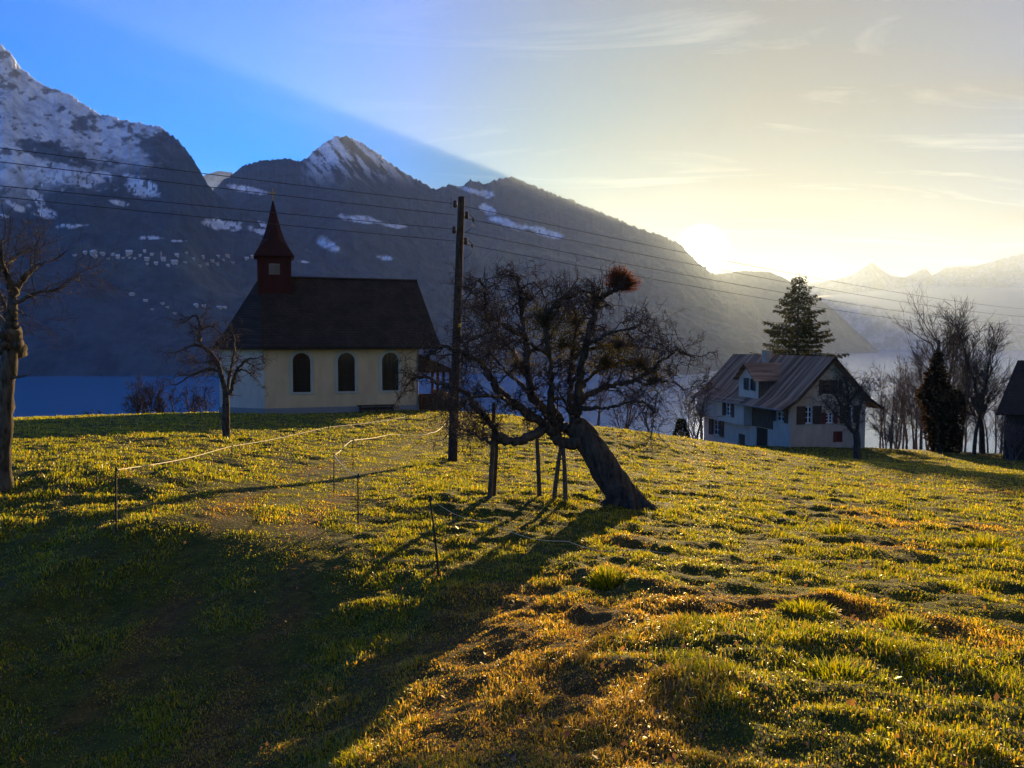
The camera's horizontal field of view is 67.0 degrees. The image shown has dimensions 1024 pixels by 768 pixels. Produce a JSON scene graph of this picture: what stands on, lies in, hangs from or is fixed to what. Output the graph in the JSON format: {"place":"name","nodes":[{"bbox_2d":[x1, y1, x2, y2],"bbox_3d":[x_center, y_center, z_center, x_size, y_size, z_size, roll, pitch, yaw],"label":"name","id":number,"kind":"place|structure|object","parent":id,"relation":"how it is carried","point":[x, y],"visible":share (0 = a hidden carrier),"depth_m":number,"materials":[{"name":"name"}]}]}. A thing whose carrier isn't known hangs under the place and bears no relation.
{"place":"outdoors","nodes":[
{"label":"outdoors","id":0,"kind":"place"},
{"bbox_2d":[0,44,426,375],"bbox_3d":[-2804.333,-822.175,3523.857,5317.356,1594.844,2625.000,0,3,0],"label":"mountain peak","id":1,"kind":"structure","parent":0,"point":[120,335],"depth_m":3012.14,"materials":[{"name":"grey stone"}]},
{"bbox_2d":[89,250,96,255],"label":"village house","id":2,"kind":"structure","parent":1,"relation":"on","point":[93,252],"depth_m":2805.76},
{"bbox_2d":[125,250,132,256],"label":"village house","id":3,"kind":"structure","parent":1,"relation":"on","point":[128,252],"depth_m":2847.72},
{"bbox_2d":[160,250,165,260],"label":"village church","id":4,"kind":"structure","parent":1,"relation":"on","point":[163,255],"depth_m":2853.25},
{"bbox_2d":[171,260,177,264],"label":"village house","id":5,"kind":"structure","parent":1,"relation":"on","point":[173,262],"depth_m":2858.22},
{"bbox_2d":[203,171,232,189],"bbox_3d":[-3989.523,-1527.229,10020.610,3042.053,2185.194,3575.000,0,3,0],"label":"ridge","id":6,"kind":"structure","parent":0,"point":[215,180],"depth_m":9339.21,"materials":[{"name":"white snow"}]},
{"bbox_2d":[213,135,795,374],"bbox_3d":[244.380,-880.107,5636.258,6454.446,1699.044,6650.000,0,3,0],"label":"mountain ridge","id":7,"kind":"structure","parent":0,"point":[731,323],"depth_m":4741.90,"materials":[{"name":"grey stone"}]},
{"bbox_2d":[0,409,1023,767],"bbox_3d":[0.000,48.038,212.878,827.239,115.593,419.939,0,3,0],"label":"meadow","id":8,"kind":"structure","parent":0,"point":[286,590],"depth_m":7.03,"materials":[{"name":"plant"}]},
{"bbox_2d":[0,196,139,490],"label":"pollard tree","id":9,"kind":"object","parent":8,"relation":"on","point":[13,348],"visible":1,"depth_m":10.43,"materials":[{"name":"brown plant"}]},
{"bbox_2d":[110,467,120,532],"bbox_3d":[-4.302,1.330,8.378,0.121,0.873,0.035,0,3,0],"label":"fence stake","id":10,"kind":"object","parent":8,"relation":"on","point":[115,472],"visible":0.94,"depth_m":8.37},
{"bbox_2d":[120,393,144,413],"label":"shrub","id":11,"kind":"object","parent":8,"relation":"on","point":[135,403],"visible":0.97,"depth_m":56.09,"materials":[{"name":"brown plant"}]},
{"bbox_2d":[124,370,168,413],"bbox_3d":[-27.408,0.954,58.038,3.346,3.920,2.982,-3,4,-44],"label":"shrub","id":12,"kind":"object","parent":8,"relation":"on","point":[147,391],"visible":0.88,"depth_m":57.98,"materials":[{"name":"brown plant"}]},
{"bbox_2d":[150,389,167,412],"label":"shrub","id":13,"kind":"object","parent":8,"relation":"on","point":[158,401],"visible":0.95,"depth_m":58.15,"materials":[{"name":"brown plant"}]},
{"bbox_2d":[166,387,185,412],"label":"shrub","id":14,"kind":"object","parent":8,"relation":"on","point":[171,399],"visible":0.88,"depth_m":60.27,"materials":[{"name":"brown plant"}]},
{"bbox_2d":[180,387,202,411],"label":"shrub","id":15,"kind":"object","parent":8,"relation":"on","point":[192,407],"visible":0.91,"depth_m":60.17,"materials":[{"name":"brown plant"}]},
{"bbox_2d":[190,385,217,411],"bbox_3d":[-24.046,1.347,60.294,2.041,2.929,1.943,0,3,0],"label":"shrub","id":16,"kind":"object","parent":8,"relation":"on","point":[205,401],"visible":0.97,"depth_m":60.19,"materials":[{"name":"brown plant"}]},
{"bbox_2d":[152,300,277,438],"bbox_3d":[-9.139,-0.372,24.039,3.910,4.599,2.799,0,3,0],"label":"orchard tree","id":17,"kind":"object","parent":8,"relation":"on","point":[227,390],"visible":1,"depth_m":24.03,"materials":[{"name":"brown plant"}]},
{"bbox_2d":[213,188,450,413],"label":"chapel","id":18,"kind":"structure","parent":8,"relation":"on","point":[331,343],"depth_m":47.83,"materials":[{"name":"stone"}]},
{"bbox_2d":[289,350,313,394],"bbox_3d":[-12.740,-0.725,46.791,1.420,2.700,0.290,-1,3,-18],"label":"window","id":19,"kind":"structure","parent":18,"relation":"in","point":[301,363],"depth_m":46.87,"materials":[{"name":"glass"}]},
{"bbox_2d":[335,350,357,393],"bbox_3d":[-10.210,-0.770,47.625,1.420,2.700,0.290,-1,3,-18],"label":"window","id":20,"kind":"structure","parent":18,"relation":"in","point":[346,370],"depth_m":47.70,"materials":[{"name":"glass"}]},
{"bbox_2d":[379,350,401,392],"bbox_3d":[-7.646,-0.815,48.471,1.420,2.700,0.290,-1,3,-18],"label":"window","id":21,"kind":"structure","parent":18,"relation":"in","point":[387,363],"depth_m":48.55,"materials":[{"name":"glass"}]},
{"bbox_2d":[330,453,335,491],"bbox_3d":[-3.067,1.596,13.299,0.121,0.825,0.035,0,3,0],"label":"fence stake","id":22,"kind":"object","parent":8,"relation":"on","point":[333,484],"visible":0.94,"depth_m":13.30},
{"bbox_2d":[353,473,362,523],"bbox_3d":[-1.994,1.558,9.992,0.121,0.814,0.035,0,3,0],"label":"fence stake","id":23,"kind":"object","parent":8,"relation":"on","point":[358,476],"visible":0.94,"depth_m":9.99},
{"bbox_2d":[357,404,394,411],"bbox_3d":[-8.387,1.530,47.807,2.300,0.490,0.360,-1,3,-18],"label":"bench","id":24,"kind":"object","parent":8,"relation":"on","point":[376,408],"visible":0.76,"depth_m":47.70,"materials":[{"name":"brown wood"}]},
{"bbox_2d":[428,495,445,575],"bbox_3d":[-0.704,1.500,7.285,0.167,0.911,0.035,0,3,0],"label":"fence stake","id":25,"kind":"object","parent":8,"relation":"on","point":[430,500],"visible":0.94,"depth_m":7.28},
{"bbox_2d":[432,500,1023,553],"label":"fence tape","id":26,"kind":"object","parent":25,"relation":"attached to","point":[669,553],"visible":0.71,"depth_m":8.33,"materials":[{"name":"white plastic"}]},
{"bbox_2d":[448,196,473,461],"bbox_3d":[-1.461,-1.341,21.962,0.805,7.910,0.291,0,3,0],"label":"utility pole","id":27,"kind":"object","parent":8,"relation":"on","point":[453,446],"visible":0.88,"depth_m":21.80,"materials":[{"name":"wood"}]},
{"bbox_2d":[0,185,450,228],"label":"power wire","id":28,"kind":"object","parent":27,"relation":"attached to","point":[213,206],"visible":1,"depth_m":17.67,"materials":[{"name":"black metal"}]},
{"bbox_2d":[0,196,452,240],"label":"power wire","id":29,"kind":"object","parent":27,"relation":"attached to","point":[216,218],"visible":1,"depth_m":17.68,"materials":[{"name":"black metal"}]},
{"bbox_2d":[0,161,452,214],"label":"power wire","id":30,"kind":"object","parent":27,"relation":"attached to","point":[211,187],"visible":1,"depth_m":17.58,"materials":[{"name":"black metal"}]},
{"bbox_2d":[1,148,452,203],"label":"power wire","id":31,"kind":"object","parent":27,"relation":"attached to","point":[210,174],"visible":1,"depth_m":17.54,"materials":[{"name":"black metal"}]},
{"bbox_2d":[465,206,1019,308],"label":"power wire","id":32,"kind":"object","parent":27,"relation":"attached to","point":[698,255],"visible":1,"depth_m":28.94,"materials":[{"name":"black metal"}]},
{"bbox_2d":[464,218,1022,316],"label":"power wire","id":33,"kind":"object","parent":27,"relation":"attached to","point":[703,266],"visible":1,"depth_m":29.60,"materials":[{"name":"black metal"}]},
{"bbox_2d":[464,232,1023,325],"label":"power wire","id":34,"kind":"object","parent":27,"relation":"attached to","point":[694,276],"visible":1,"depth_m":28.99,"materials":[{"name":"black metal"}]},
{"bbox_2d":[464,244,1023,332],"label":"power wire","id":35,"kind":"object","parent":27,"relation":"attached to","point":[704,288],"visible":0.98,"depth_m":29.84,"materials":[{"name":"black metal"}]},
{"bbox_2d":[487,402,495,497],"bbox_3d":[-0.320,1.096,11.995,0.158,1.639,0.074,-2,3,-27],"label":"support pole","id":36,"kind":"object","parent":8,"relation":"on","point":[491,471],"visible":0.79,"depth_m":11.98,"materials":[{"name":"brown wood"}]},
{"bbox_2d":[492,423,498,495],"bbox_3d":[-0.268,1.303,12.392,0.082,1.422,0.665,0,3,-8],"label":"support pole","id":37,"kind":"object","parent":8,"relation":"on","point":[495,471],"visible":0.51,"depth_m":12.43,"materials":[{"name":"brown wood"}]},
{"bbox_2d":[0,438,1023,767],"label":"fallen leaves","id":38,"kind":"object","parent":8,"relation":"on","point":[850,702],"visible":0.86,"depth_m":5.32,"materials":[{"name":"brown plant"}]},
{"bbox_2d":[535,438,541,497],"bbox_3d":[0.430,1.423,12.345,0.076,1.174,0.177,1,3,24],"label":"support pole","id":39,"kind":"object","parent":8,"relation":"on","point":[538,474],"visible":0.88,"depth_m":12.28,"materials":[{"name":"brown wood"}]},
{"bbox_2d":[552,447,561,499],"bbox_3d":[0.706,1.469,12.164,0.077,0.946,0.725,1,3,13],"label":"support pole","id":40,"kind":"object","parent":8,"relation":"on","point":[555,483],"visible":0.87,"depth_m":12.12,"materials":[{"name":"brown wood"}]},
{"bbox_2d":[393,255,728,511],"bbox_3d":[0.880,0.052,13.223,5.420,4.455,5.603,0,3,0],"label":"apple tree","id":41,"kind":"object","parent":8,"relation":"on","point":[612,480],"visible":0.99,"depth_m":12.26,"materials":[{"name":"brown plant"}]},
{"bbox_2d":[562,448,567,500],"bbox_3d":[0.832,1.479,12.189,0.082,0.997,0.656,0,3,0],"label":"support pole","id":42,"kind":"object","parent":8,"relation":"on","point":[565,487],"visible":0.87,"depth_m":12.12,"materials":[{"name":"wood"}]},
{"bbox_2d":[592,371,611,425],"bbox_3d":[7.181,1.512,62.221,1.761,5.740,1.842,0,3,0],"label":"bare tree","id":43,"kind":"object","parent":8,"relation":"on","point":[599,412],"visible":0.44,"depth_m":62.28,"materials":[{"name":"brown wood"}]},
{"bbox_2d":[585,563,629,589],"bbox_3d":[0.854,1.726,7.009,0.482,0.252,0.474,0,3,0],"label":"grass tuft","id":44,"kind":"object","parent":8,"relation":"on","point":[604,575],"visible":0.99,"depth_m":6.97,"materials":[{"name":"green plant"}]},
{"bbox_2d":[603,386,643,428],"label":"shrub","id":45,"kind":"object","parent":8,"relation":"on","point":[629,414],"visible":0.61,"depth_m":66.24,"materials":[{"name":"brown plant"}]},
{"bbox_2d":[627,392,659,431],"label":"bare tree","id":46,"kind":"object","parent":8,"relation":"on","point":[646,423],"visible":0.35,"depth_m":70.08,"materials":[{"name":"brown wood"}]},
{"bbox_2d":[672,418,689,437],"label":"conifer shrub","id":47,"kind":"object","parent":8,"relation":"on","point":[680,425],"visible":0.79,"depth_m":60.01,"materials":[{"name":"green plant"}]},
{"bbox_2d":[665,396,708,439],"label":"shrub","id":48,"kind":"object","parent":8,"relation":"on","point":[701,430],"visible":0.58,"depth_m":80.25,"materials":[{"name":"plant"}]},
{"bbox_2d":[676,374,704,436],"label":"bare tree","id":49,"kind":"object","parent":8,"relation":"on","point":[689,400],"visible":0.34,"depth_m":83.47,"materials":[{"name":"brown wood"}]},
{"bbox_2d":[687,367,715,439],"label":"bare tree","id":50,"kind":"object","parent":8,"relation":"on","point":[706,405],"visible":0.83,"depth_m":78.10,"materials":[{"name":"brown wood"}]},
{"bbox_2d":[691,350,883,447],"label":"farmhouse","id":51,"kind":"object","parent":8,"relation":"on","point":[763,402],"visible":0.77,"depth_m":69.70,"materials":[{"name":"white paint"}]},
{"bbox_2d":[709,418,723,437],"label":"window","id":52,"kind":"structure","parent":51,"relation":"in","point":[718,425],"depth_m":79.48,"materials":[{"name":"white paint"}]},
{"bbox_2d":[722,403,733,417],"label":"window","id":53,"kind":"structure","parent":51,"relation":"in","point":[729,407],"depth_m":75.52,"materials":[{"name":"white paint"}]},
{"bbox_2d":[739,434,744,445],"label":"door","id":54,"kind":"structure","parent":51,"relation":"in","point":[741,437],"depth_m":74.65,"materials":[{"name":"brown wood"}]},
{"bbox_2d":[757,427,767,445],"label":"door","id":55,"kind":"structure","parent":51,"relation":"in","point":[762,433],"depth_m":70.91,"materials":[{"name":"brown wood"}]},
{"bbox_2d":[772,410,787,423],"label":"window","id":56,"kind":"structure","parent":51,"relation":"in","point":[782,417],"depth_m":67.81,"materials":[{"name":"white paint"}]},
{"bbox_2d":[796,406,821,424],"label":"window","id":57,"kind":"structure","parent":51,"relation":"in","point":[802,411],"depth_m":66.67,"materials":[{"name":"white paint"}]},
{"bbox_2d":[822,412,837,423],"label":"window","id":58,"kind":"structure","parent":51,"relation":"in","point":[828,419],"depth_m":67.12,"materials":[{"name":"white paint"}]},
{"bbox_2d":[819,379,842,394],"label":"window","id":59,"kind":"structure","parent":51,"relation":"in","point":[821,382],"depth_m":66.99,"materials":[{"name":"black glass"}]},
{"bbox_2d":[840,405,858,423],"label":"window","id":60,"kind":"structure","parent":51,"relation":"in","point":[854,420],"depth_m":67.50,"materials":[{"name":"white paint"}]},
{"bbox_2d":[749,276,855,379],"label":"spruce tree","id":61,"kind":"object","parent":8,"relation":"on","point":[802,330],"visible":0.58,"depth_m":90.95,"materials":[{"name":"green plant"}]},
{"bbox_2d":[771,596,839,618],"bbox_3d":[2.110,1.625,5.547,0.501,0.242,0.512,0,3,0],"label":"grass tuft","id":62,"kind":"object","parent":8,"relation":"on","point":[822,610],"visible":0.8,"depth_m":5.49,"materials":[{"name":"green plant"}]},
{"bbox_2d":[812,518,864,534],"bbox_3d":[4.781,2.109,11.324,0.811,0.332,0.835,0,3,0],"label":"grass tuft","id":63,"kind":"object","parent":8,"relation":"on","point":[839,527],"visible":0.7,"depth_m":11.28,"materials":[{"name":"green plant"}]},
{"bbox_2d":[789,653,889,684],"bbox_3d":[1.772,1.549,4.189,0.554,0.151,0.515,0,3,0],"label":"grass tuft","id":64,"kind":"object","parent":8,"relation":"on","point":[836,664],"visible":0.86,"depth_m":4.18,"materials":[{"name":"green plant"}]},
{"bbox_2d":[802,360,897,459],"bbox_3d":[23.109,1.892,54.489,6.120,7.487,4.745,0,3,0],"label":"orchard tree","id":65,"kind":"object","parent":8,"relation":"on","point":[847,399],"visible":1,"depth_m":54.16,"materials":[{"name":"brown plant"}]},
{"bbox_2d":[865,378,887,447],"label":"bare tree","id":66,"kind":"object","parent":8,"relation":"on","point":[877,416],"visible":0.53,"depth_m":92.81,"materials":[{"name":"brown wood"}]},
{"bbox_2d":[864,359,900,447],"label":"bare tree","id":67,"kind":"object","parent":8,"relation":"on","point":[880,389],"visible":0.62,"depth_m":100.05,"materials":[{"name":"brown wood"}]},
{"bbox_2d":[868,389,897,447],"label":"bare tree","id":68,"kind":"object","parent":8,"relation":"on","point":[882,421],"visible":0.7,"depth_m":88.34,"materials":[{"name":"brown wood"}]},
{"bbox_2d":[877,370,906,442],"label":"bare tree","id":69,"kind":"object","parent":8,"relation":"on","point":[893,381],"visible":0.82,"depth_m":84.70,"materials":[{"name":"brown wood"}]},
{"bbox_2d":[877,416,907,449],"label":"shrub","id":70,"kind":"object","parent":8,"relation":"on","point":[890,436],"visible":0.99,"depth_m":68.28,"materials":[{"name":"plant"}]},
{"bbox_2d":[882,369,915,441],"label":"bare tree","id":71,"kind":"object","parent":8,"relation":"on","point":[899,402],"visible":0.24,"depth_m":93.05,"materials":[{"name":"brown wood"}]},
{"bbox_2d":[878,354,920,447],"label":"bare tree","id":72,"kind":"object","parent":8,"relation":"on","point":[902,394],"visible":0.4,"depth_m":89.45,"materials":[{"name":"brown wood"}]},
{"bbox_2d":[875,364,925,447],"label":"bare tree","id":73,"kind":"object","parent":8,"relation":"on","point":[896,414],"visible":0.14,"depth_m":103.73,"materials":[{"name":"brown wood"}]},
{"bbox_2d":[889,378,913,448],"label":"bare tree","id":74,"kind":"object","parent":8,"relation":"on","point":[900,398],"visible":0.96,"depth_m":82.35,"materials":[{"name":"brown wood"}]},
{"bbox_2d":[889,371,914,448],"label":"bare tree","id":75,"kind":"object","parent":8,"relation":"on","point":[906,408],"visible":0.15,"depth_m":95.78,"materials":[{"name":"brown wood"}]},
{"bbox_2d":[888,359,919,448],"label":"bare tree","id":76,"kind":"object","parent":8,"relation":"on","point":[903,372],"visible":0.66,"depth_m":85.61,"materials":[{"name":"brown wood"}]},
{"bbox_2d":[870,610,939,636],"bbox_3d":[2.695,1.643,5.299,0.437,0.144,0.447,0,3,0],"label":"grass tuft","id":77,"kind":"object","parent":8,"relation":"on","point":[912,624],"visible":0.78,"depth_m":5.29,"materials":[{"name":"green plant"}]},
{"bbox_2d":[899,375,918,448],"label":"bare tree","id":78,"kind":"object","parent":8,"relation":"on","point":[913,431],"visible":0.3,"depth_m":88.21,"materials":[{"name":"brown wood"}]},
{"bbox_2d":[907,381,920,449],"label":"bare tree","id":79,"kind":"object","parent":8,"relation":"on","point":[916,445],"visible":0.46,"depth_m":86.40,"materials":[{"name":"brown wood"}]},
{"bbox_2d":[898,343,930,449],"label":"bare tree","id":80,"kind":"object","parent":8,"relation":"on","point":[910,385],"visible":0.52,"depth_m":78.91,"materials":[{"name":"brown wood"}]},
{"bbox_2d":[902,352,931,448],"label":"bare tree","id":81,"kind":"object","parent":8,"relation":"on","point":[914,383],"visible":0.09,"depth_m":97.84,"materials":[{"name":"brown wood"}]},
{"bbox_2d":[906,373,927,449],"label":"bare tree","id":82,"kind":"object","parent":8,"relation":"on","point":[915,419],"visible":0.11,"depth_m":92.53,"materials":[{"name":"brown wood"}]},
{"bbox_2d":[884,280,977,452],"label":"ivy tree","id":83,"kind":"object","parent":8,"relation":"on","point":[939,397],"visible":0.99,"depth_m":65.61,"materials":[{"name":"green plant"}]},
{"bbox_2d":[904,313,978,404],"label":"bare tree","id":84,"kind":"object","parent":8,"relation":"on","point":[952,375],"visible":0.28,"depth_m":71.80,"materials":[{"name":"brown plant"}]},
{"bbox_2d":[960,382,978,451],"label":"bare tree","id":85,"kind":"object","parent":8,"relation":"on","point":[966,439],"visible":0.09,"depth_m":86.40,"materials":[{"name":"brown wood"}]},
{"bbox_2d":[942,326,1002,451],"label":"bare tree","id":86,"kind":"object","parent":8,"relation":"on","point":[964,427],"visible":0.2,"depth_m":75.82,"materials":[{"name":"brown plant"}]},
{"bbox_2d":[930,296,1017,453],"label":"bare tree","id":87,"kind":"object","parent":8,"relation":"on","point":[982,449],"visible":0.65,"depth_m":67.20,"materials":[{"name":"brown plant"}]},
{"bbox_2d":[959,374,989,451],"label":"bare tree","id":88,"kind":"object","parent":8,"relation":"on","point":[968,431],"visible":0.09,"depth_m":98.38,"materials":[{"name":"brown wood"}]},
{"bbox_2d":[953,321,1012,453],"bbox_3d":[39.160,0.341,64.003,4.804,11.652,5.800,3,4,41],"label":"bare tree","id":89,"kind":"object","parent":8,"relation":"on","point":[986,373],"visible":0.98,"depth_m":63.62,"materials":[{"name":"brown plant"}]},
{"bbox_2d":[969,378,997,452],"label":"bare tree","id":90,"kind":"object","parent":8,"relation":"on","point":[987,435],"visible":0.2,"depth_m":88.72,"materials":[{"name":"brown wood"}]},
{"bbox_2d":[969,368,1001,452],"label":"bare tree","id":91,"kind":"object","parent":8,"relation":"on","point":[986,424],"visible":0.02,"depth_m":95.78,"materials":[{"name":"brown wood"}]},
{"bbox_2d":[959,530,1017,549],"bbox_3d":[6.568,2.145,10.647,0.766,0.264,0.761,-1,3,-24],"label":"grass tuft","id":92,"kind":"object","parent":8,"relation":"on","point":[993,542],"visible":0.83,"depth_m":10.58,"materials":[{"name":"green plant"}]},
{"bbox_2d":[984,365,1002,452],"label":"bare tree","id":93,"kind":"object","parent":8,"relation":"on","point":[990,412],"visible":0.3,"depth_m":92.29,"materials":[{"name":"brown wood"}]},
{"bbox_2d":[987,378,1007,452],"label":"bare tree","id":94,"kind":"object","parent":8,"relation":"on","point":[1003,389],"visible":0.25,"depth_m":84.04,"materials":[{"name":"brown wood"}]},
{"bbox_2d":[990,367,1013,452],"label":"bare tree","id":95,"kind":"object","parent":8,"relation":"on","point":[998,403],"visible":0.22,"depth_m":97.52,"materials":[{"name":"brown wood"}]},
{"bbox_2d":[992,413,1023,460],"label":"shrub","id":96,"kind":"object","parent":8,"relation":"on","point":[1007,437],"visible":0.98,"depth_m":57.27,"materials":[{"name":"plant"}]},
{"bbox_2d":[995,360,1023,459],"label":"barn","id":97,"kind":"structure","parent":8,"relation":"on","point":[1011,405],"depth_m":58.70,"materials":[{"name":"brown wood"}]},
{"bbox_2d":[0,0,1023,284],"label":"sky","id":98,"kind":"structure","parent":0,"point":[827,140],"materials":[{"name":"blue"}]},
{"bbox_2d":[13,350,1023,452],"bbox_3d":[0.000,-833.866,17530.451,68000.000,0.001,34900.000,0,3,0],"label":"lake","id":99,"kind":"structure","parent":0,"point":[36,396],"depth_m":1485.34,"materials":[{"name":"blue liquid"}]},
{"bbox_2d":[715,271,878,352],"bbox_3d":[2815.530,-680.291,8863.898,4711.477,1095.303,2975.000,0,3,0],"label":"mountain","id":100,"kind":"structure","parent":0,"point":[847,337],"depth_m":7931.55,"materials":[{"name":"grey stone"}]},
{"bbox_2d":[804,253,1023,349],"bbox_3d":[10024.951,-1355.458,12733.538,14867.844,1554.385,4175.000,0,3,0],"label":"distant peaks","id":101,"kind":"object","parent":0,"point":[995,284],"visible":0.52,"depth_m":11239.35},
{"bbox_3d":[-6.199,1.585,17.104,0.121,0.501,0.035,0,3,0],"label":"fence stake","id":102,"kind":"object","parent":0,"visible":0},
{"bbox_2d":[118,417,402,469],"bbox_3d":[-5.298,1.174,20.741,2.039,1.810,24.703,0,3,0],"label":"fence tape","id":103,"kind":"object","parent":102,"relation":"attached to","point":[241,444],"visible":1,"depth_m":16.82,"materials":[{"name":"white plastic"}]},
{"bbox_3d":[-3.523,1.632,17.106,0.121,0.860,0.035,0,3,0],"label":"fence stake","id":104,"kind":"object","parent":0,"visible":0},
{"bbox_2d":[335,423,445,454],"bbox_3d":[-3.215,1.447,23.216,0.800,1.517,19.801,0,3,1],"label":"fence tape","id":105,"kind":"object","parent":104,"relation":"attached to","point":[386,435],"visible":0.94,"depth_m":22.34,"materials":[{"name":"white plastic"}]}
]}

